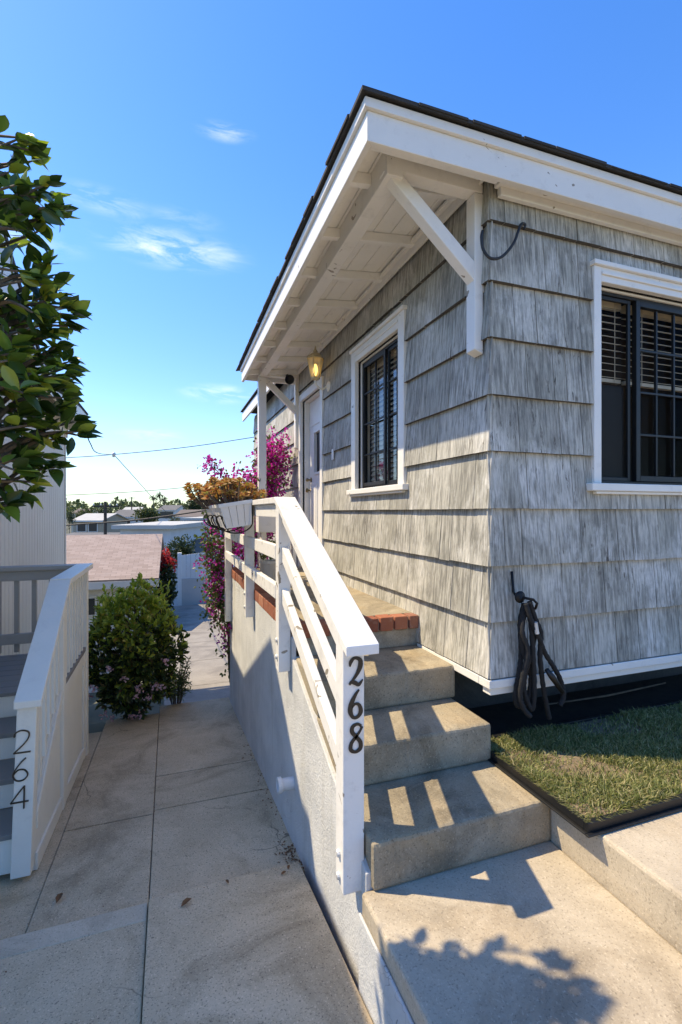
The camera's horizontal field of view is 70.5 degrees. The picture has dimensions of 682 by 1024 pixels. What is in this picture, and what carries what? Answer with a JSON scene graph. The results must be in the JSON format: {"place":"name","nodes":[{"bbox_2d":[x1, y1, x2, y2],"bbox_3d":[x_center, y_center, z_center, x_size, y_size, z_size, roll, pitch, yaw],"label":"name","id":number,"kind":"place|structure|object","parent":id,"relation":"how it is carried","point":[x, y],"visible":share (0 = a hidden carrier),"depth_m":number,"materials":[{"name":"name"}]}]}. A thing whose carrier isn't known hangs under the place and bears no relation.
{"place":"outdoors","nodes":[
{"label":"outdoors","id":0,"kind":"place"},
{"bbox_2d":[66,534,163,692],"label":"pink roofed house","id":1,"kind":"structure","parent":0,"point":[120,560],"depth_m":14.25,"materials":[{"name":"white paint"}]},
{"bbox_2d":[89,596,96,615],"bbox_3d":[-6.899,2.539,12.992,0.600,0.540,0.110,0,0,-19],"label":"window","id":2,"kind":"structure","parent":1,"relation":"in","point":[92,603],"depth_m":13.00,"materials":[{"name":"white paint"}]},
{"bbox_2d":[66,516,163,732],"bbox_3d":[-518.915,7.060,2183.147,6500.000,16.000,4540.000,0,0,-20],"label":"ground","id":3,"kind":"structure","parent":0,"point":[96,723],"depth_m":6.57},
{"bbox_2d":[0,234,88,717],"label":"neighbour house","id":4,"kind":"structure","parent":3,"relation":"on","point":[36,535],"depth_m":5.80,"materials":[{"name":"beige paint"}]},
{"bbox_2d":[0,115,101,522],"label":"glossy tree","id":5,"kind":"object","parent":3,"relation":"on","point":[20,372],"visible":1,"depth_m":1.69,"materials":[{"name":"green plant"}]},
{"bbox_2d":[66,509,77,532],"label":"round tree","id":6,"kind":"object","parent":3,"relation":"on","point":[70,517],"visible":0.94,"depth_m":59.84,"materials":[{"name":"green plant"}]},
{"bbox_2d":[71,509,97,532],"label":"distant house","id":7,"kind":"structure","parent":3,"relation":"on","point":[77,510],"depth_m":161.11,"materials":[{"name":"beige paint"}]},
{"bbox_2d":[74,507,96,517],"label":"round tree","id":8,"kind":"object","parent":3,"relation":"on","point":[82,511],"visible":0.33,"depth_m":89.74,"materials":[{"name":"green plant"}]},
{"bbox_2d":[66,532,119,534],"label":"distant house","id":9,"kind":"structure","parent":3,"relation":"on","point":[90,533],"depth_m":37.42,"materials":[{"name":"white paint"}]},
{"bbox_2d":[70,513,129,531],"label":"distant house","id":10,"kind":"structure","parent":3,"relation":"on","point":[91,517],"depth_m":75.87,"materials":[{"name":"beige paint"}]},
{"bbox_2d":[77,523,86,531],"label":"window","id":11,"kind":"structure","parent":10,"relation":"in","point":[80,528],"depth_m":74.93,"materials":[{"name":"white paint"}]},
{"bbox_2d":[88,524,97,531],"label":"window","id":12,"kind":"structure","parent":10,"relation":"in","point":[91,527],"depth_m":74.93,"materials":[{"name":"white paint"}]},
{"bbox_2d":[92,502,118,534],"bbox_3d":[-17.578,3.018,36.000,1.811,7.584,0.299,0,0,-20],"label":"utility pole","id":13,"kind":"object","parent":3,"relation":"on","point":[105,506],"visible":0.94,"depth_m":35.91,"materials":[{"name":"wood"}]},
{"bbox_2d":[66,510,206,525],"bbox_3d":[-9.452,0.196,20.000,14.071,1.701,0.070,0,0,0],"label":"overhead wire","id":14,"kind":"object","parent":13,"relation":"attached to","point":[135,519],"visible":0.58,"depth_m":19.97,"materials":[{"name":"black rubber"}]},
{"bbox_2d":[97,507,113,512],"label":"round tree","id":15,"kind":"object","parent":3,"relation":"on","point":[108,510],"visible":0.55,"depth_m":140.10,"materials":[{"name":"green plant"}]},
{"bbox_2d":[115,510,143,523],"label":"distant house","id":16,"kind":"structure","parent":3,"relation":"on","point":[127,513],"depth_m":96.79,"materials":[{"name":"white paint"}]},
{"bbox_2d":[122,507,142,509],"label":"distant house","id":17,"kind":"structure","parent":3,"relation":"on","point":[129,508],"depth_m":173.37,"materials":[{"name":"white paint"}]},
{"bbox_2d":[66,496,205,515],"bbox_3d":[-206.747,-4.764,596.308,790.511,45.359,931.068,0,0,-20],"label":"wood","id":18,"kind":"object","parent":3,"relation":"on","point":[79,505],"visible":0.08,"depth_m":411.00,"materials":[{"name":"green plant"}]},
{"bbox_2d":[89,572,189,721],"bbox_3d":[-2.393,1.574,5.565,1.274,1.758,1.245,0,0,-20],"label":"flowering bush","id":19,"kind":"object","parent":3,"relation":"on","point":[144,658],"visible":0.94,"depth_m":5.32,"materials":[{"name":"green plant"}]},
{"bbox_2d":[130,506,161,522],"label":"round tree","id":20,"kind":"object","parent":3,"relation":"on","point":[145,512],"visible":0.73,"depth_m":69.02,"materials":[{"name":"green plant"}]},
{"bbox_2d":[111,521,207,605],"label":"flat roofed house","id":21,"kind":"structure","parent":3,"relation":"on","point":[169,530],"depth_m":27.66,"materials":[{"name":"white paint"}]},
{"bbox_2d":[155,491,164,505],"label":"palm tree","id":22,"kind":"object","parent":3,"relation":"on","point":[159,494],"visible":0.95,"depth_m":299.31,"materials":[{"name":"green plant"}]},
{"bbox_2d":[154,564,177,613],"bbox_3d":[-5.500,2.654,14.989,0.851,2.159,1.115,0,0,-20],"label":"dark hedge","id":23,"kind":"object","parent":3,"relation":"on","point":[167,577],"visible":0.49,"depth_m":14.92,"materials":[{"name":"green plant"}]},
{"bbox_2d":[159,547,177,574],"bbox_3d":[-5.541,2.421,15.207,0.741,2.653,0.771,0,0,-20],"label":"red bougainvillea","id":24,"kind":"object","parent":3,"relation":"on","point":[166,558],"visible":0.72,"depth_m":15.12,"materials":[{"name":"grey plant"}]},
{"bbox_2d":[156,505,185,520],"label":"distant house","id":25,"kind":"structure","parent":3,"relation":"on","point":[171,509],"depth_m":150.35,"materials":[{"name":"white paint"}]},
{"bbox_2d":[159,512,166,518],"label":"window","id":26,"kind":"structure","parent":25,"relation":"in","point":[162,513],"depth_m":149.94,"materials":[{"name":"white paint"}]},
{"bbox_2d":[168,516,179,520],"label":"round tree","id":27,"kind":"object","parent":3,"relation":"on","point":[174,518],"visible":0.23,"depth_m":59.53,"materials":[{"name":"green plant"}]},
{"bbox_2d":[164,656,192,704],"bbox_3d":[-2.056,2.085,5.952,0.436,0.672,0.377,0,0,-35],"label":"leafy weed","id":28,"kind":"object","parent":3,"relation":"on","point":[182,682],"visible":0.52,"depth_m":5.93,"materials":[{"name":"green plant"}]},
{"bbox_2d":[164,534,195,568],"bbox_3d":[-8.015,3.066,23.951,1.575,3.958,1.611,0,0,-42],"label":"dark tree","id":29,"kind":"object","parent":3,"relation":"on","point":[180,546],"visible":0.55,"depth_m":23.77,"materials":[{"name":"green plant"}]},
{"bbox_2d":[183,497,204,509],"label":"round tree","id":30,"kind":"object","parent":3,"relation":"on","point":[192,505],"visible":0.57,"depth_m":118.64,"materials":[{"name":"green plant"}]},
{"bbox_2d":[180,516,243,547],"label":"flat roofed house","id":31,"kind":"structure","parent":3,"relation":"on","point":[195,519],"depth_m":41.94,"materials":[{"name":"beige paint"}]},
{"bbox_2d":[190,538,235,552],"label":"distant house","id":32,"kind":"structure","parent":3,"relation":"on","point":[197,549],"depth_m":30.64,"materials":[{"name":"beige paint"}]},
{"bbox_2d":[177,548,257,605],"bbox_3d":[-4.341,2.622,20.238,4.760,2.657,0.250,0,0,-17],"label":"white fence","id":33,"kind":"object","parent":3,"relation":"on","point":[188,593],"visible":0.22,"depth_m":19.62,"materials":[{"name":"grey paint"}]},
{"bbox_2d":[192,424,295,682],"bbox_3d":[-1.190,0.662,6.238,1.425,3.680,0.931,0,0,-20],"label":"bougainvillea","id":34,"kind":"object","parent":3,"relation":"on","point":[275,467],"visible":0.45,"depth_m":6.06,"materials":[{"name":"purple plant"}]},
{"bbox_2d":[230,567,418,1023],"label":"entry porch","id":35,"kind":"object","parent":3,"relation":"on","point":[276,715],"visible":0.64,"depth_m":2.94,"materials":[{"name":"paint"}]},
{"bbox_2d":[259,539,275,580],"bbox_3d":[-0.709,0.482,4.906,0.259,0.417,0.261,0,0,-20],"label":"flower pot","id":36,"kind":"object","parent":35,"relation":"on","point":[268,567],"visible":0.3,"depth_m":4.82,"materials":[{"name":"grey ceramic"}]},
{"bbox_2d":[225,497,378,894],"bbox_3d":[-0.636,0.701,3.849,0.143,1.595,4.245,0,0,-20],"label":"porch railing","id":37,"kind":"object","parent":35,"relation":"attached to","point":[354,638],"visible":0.93,"depth_m":2.21,"materials":[{"name":"white paint"}]},
{"bbox_2d":[203,505,230,529],"bbox_3d":[-1.239,0.037,4.947,0.297,0.278,0.666,0,0,-20],"label":"planter box","id":38,"kind":"object","parent":37,"relation":"attached to","point":[210,511],"visible":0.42,"depth_m":4.69,"materials":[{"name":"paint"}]},
{"bbox_2d":[183,476,244,508],"bbox_3d":[-1.240,-0.197,4.951,0.762,0.344,0.714,0,0,-20],"label":"succulent","id":39,"kind":"object","parent":38,"relation":"in","point":[200,501],"visible":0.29,"depth_m":4.68,"materials":[{"name":"yellow plant"}]},
{"bbox_2d":[211,499,252,533],"bbox_3d":[-0.935,0.037,4.100,0.297,0.278,0.566,0,0,-20],"label":"planter box","id":40,"kind":"object","parent":37,"relation":"attached to","point":[239,514],"visible":0.98,"depth_m":3.86,"materials":[{"name":"paint"}]},
{"bbox_2d":[199,477,267,507],"bbox_3d":[-0.920,-0.164,4.094,0.568,0.277,0.577,0,0,-20],"label":"succulent","id":41,"kind":"object","parent":40,"relation":"in","point":[229,491],"visible":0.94,"depth_m":3.97,"materials":[{"name":"yellow plant"}]},
{"bbox_2d":[362,841,681,1023],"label":"landing","id":42,"kind":"object","parent":3,"relation":"on","point":[548,932],"visible":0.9,"depth_m":1.62,"materials":[{"name":"concrete"}]},
{"bbox_2d":[296,645,549,890],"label":"concrete steps","id":43,"kind":"structure","parent":42,"relation":"on","point":[442,793],"depth_m":2.26,"materials":[{"name":"grey concrete"}]},
{"bbox_2d":[73,485,203,494],"bbox_3d":[-12.749,-1.926,34.000,30.549,2.163,0.044,0,0,0],"label":"overhead wire","id":44,"kind":"object","parent":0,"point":[125,492],"visible":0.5,"depth_m":33.98,"materials":[{"name":"black rubber"}]},
{"bbox_2d":[0,697,372,1023],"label":"path","id":45,"kind":"structure","parent":0,"point":[252,941],"depth_m":2.42,"materials":[{"name":"concrete"}]},
{"bbox_2d":[0,563,92,879],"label":"neighbour deck","id":46,"kind":"structure","parent":45,"relation":"on","point":[44,692],"depth_m":3.24,"materials":[{"name":"grey paint"}]},
{"bbox_2d":[55,893,62,902],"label":"fallen leaf","id":47,"kind":"object","parent":45,"relation":"on","point":[58,896],"visible":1,"depth_m":2.52,"materials":[{"name":"brown plant"}]},
{"bbox_2d":[5,713,303,1022],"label":"leaf crumbs","id":48,"kind":"object","parent":45,"relation":"on","point":[291,852],"visible":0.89,"depth_m":2.86,"materials":[{"name":"brown plant"}]},
{"bbox_2d":[181,898,190,906],"bbox_3d":[-0.755,1.902,2.355,0.053,0.015,0.034,0,0,-20],"label":"fallen leaf","id":49,"kind":"object","parent":45,"relation":"on","point":[185,901],"visible":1,"depth_m":2.36,"materials":[{"name":"brown plant"}]},
{"bbox_2d":[173,510,205,519],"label":"distant house","id":50,"kind":"structure","parent":0,"point":[198,514],"depth_m":91.09,"materials":[{"name":"beige paint"}]},
{"bbox_2d":[164,604,229,704],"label":"walk","id":51,"kind":"structure","parent":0,"point":[207,665],"depth_m":9.75,"materials":[{"name":"concrete"}]},
{"bbox_2d":[256,516,295,569],"bbox_3d":[-0.764,0.277,5.794,0.519,0.827,0.240,0,0,-20],"label":"rail planter","id":52,"kind":"object","parent":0,"point":[265,524],"depth_m":5.68,"materials":[{"name":"paint"}]},
{"bbox_2d":[0,0,681,511],"label":"sky","id":53,"kind":"structure","parent":0,"point":[191,141],"materials":[{"name":"blue"}]},
{"bbox_2d":[417,642,681,734],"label":"soil","id":54,"kind":"structure","parent":0,"point":[500,718],"depth_m":3.23,"materials":[{"name":"black soil"}]},
{"bbox_2d":[236,85,681,708],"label":"shingled cottage","id":55,"kind":"structure","parent":54,"relation":"on","point":[518,405],"depth_m":2.83,"materials":[{"name":"grey wood"}]},
{"bbox_2d":[285,374,293,383],"bbox_3d":[-0.659,-1.663,6.033,0.120,0.161,0.195,0,0,-20],"label":"floodlight","id":56,"kind":"object","parent":55,"relation":"attached to","point":[289,379],"visible":1,"depth_m":5.99,"materials":[{"name":"black metal"}]},
{"bbox_2d":[306,396,319,539],"bbox_3d":[-0.278,-0.347,5.728,0.111,2.054,0.798,0,0,-20],"label":"door","id":57,"kind":"structure","parent":55,"relation":"in","point":[314,479],"depth_m":5.87,"materials":[{"name":"white paint"}]},
{"bbox_2d":[307,346,329,391],"bbox_3d":[-0.238,-1.488,4.994,0.246,0.465,0.163,0,0,-20],"label":"wall lantern","id":58,"kind":"object","parent":55,"relation":"attached to","point":[315,356],"depth_m":4.96,"materials":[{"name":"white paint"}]},
{"bbox_2d":[346,305,408,496],"bbox_3d":[0.337,-0.800,3.930,0.210,1.325,1.130,0,0,-20],"label":"window","id":59,"kind":"structure","parent":55,"relation":"in","point":[395,323],"depth_m":3.93,"materials":[{"name":"white paint"}]},
{"bbox_2d":[480,222,525,260],"bbox_3d":[0.858,-1.417,2.512,0.318,0.267,0.057,0,0,-24],"label":"cable loop","id":60,"kind":"object","parent":55,"relation":"attached to","point":[485,253],"visible":1,"depth_m":2.47,"materials":[{"name":"black rubber"}]},
{"bbox_2d":[510,571,565,719],"bbox_3d":[1.064,0.718,2.551,0.332,0.805,0.114,0,0,-12],"label":"garden hose","id":61,"kind":"object","parent":55,"relation":"hanging from","point":[526,667],"visible":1,"depth_m":2.52,"materials":[{"name":"black rubber"}]},
{"bbox_2d":[586,258,681,494],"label":"window","id":62,"kind":"structure","parent":55,"relation":"in","point":[633,360],"depth_m":2.97,"materials":[{"name":"white paint"}]},
{"bbox_2d":[549,682,665,704],"bbox_3d":[1.850,1.234,3.278,1.102,0.042,0.092,0,0,-20],"label":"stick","id":63,"kind":"object","parent":54,"relation":"on","point":[607,695],"visible":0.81,"depth_m":3.21,"materials":[{"name":"brown wood"}]},
{"bbox_2d":[549,809,681,953],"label":"terrace","id":64,"kind":"structure","parent":0,"point":[636,869],"depth_m":1.82,"materials":[{"name":"concrete"}]},
{"bbox_2d":[488,700,681,837],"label":"turf tray","id":65,"kind":"object","parent":64,"relation":"on","point":[661,808],"visible":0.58,"depth_m":2.17,"materials":[{"name":"soil"}]},
{"bbox_2d":[488,700,681,822],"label":"grass","id":66,"kind":"structure","parent":65,"relation":"on","point":[630,790],"depth_m":2.42,"materials":[{"name":"green plant"}]},
{"bbox_3d":[-13.180,-3.326,28.000,0.200,0.300,0.190,0,0,-20],"label":"wire junction","id":67,"kind":"object","parent":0,"visible":0},
{"bbox_2d":[88,438,113,454],"bbox_3d":[-8.731,-2.281,18.032,0.071,2.127,21.833,0,0,-24],"label":"overhead wire","id":68,"kind":"object","parent":67,"relation":"attached to","point":[97,452],"visible":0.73,"depth_m":10.62,"materials":[{"name":"black rubber"}]},
{"bbox_2d":[115,456,171,517],"bbox_3d":[-15.850,-1.211,39.947,0.598,4.288,24.483,0,0,-11],"label":"overhead wire","id":69,"kind":"object","parent":67,"relation":"attached to","point":[141,485],"visible":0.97,"depth_m":37.60,"materials":[{"name":"black rubber"}]},
{"bbox_2d":[66,437,253,457],"bbox_3d":[-9.952,-4.211,28.000,26.254,2.882,0.044,0,0,0],"label":"overhead wire","id":70,"kind":"object","parent":67,"relation":"attached to","point":[163,449],"visible":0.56,"depth_m":27.98,"materials":[{"name":"black rubber"}]}
]}

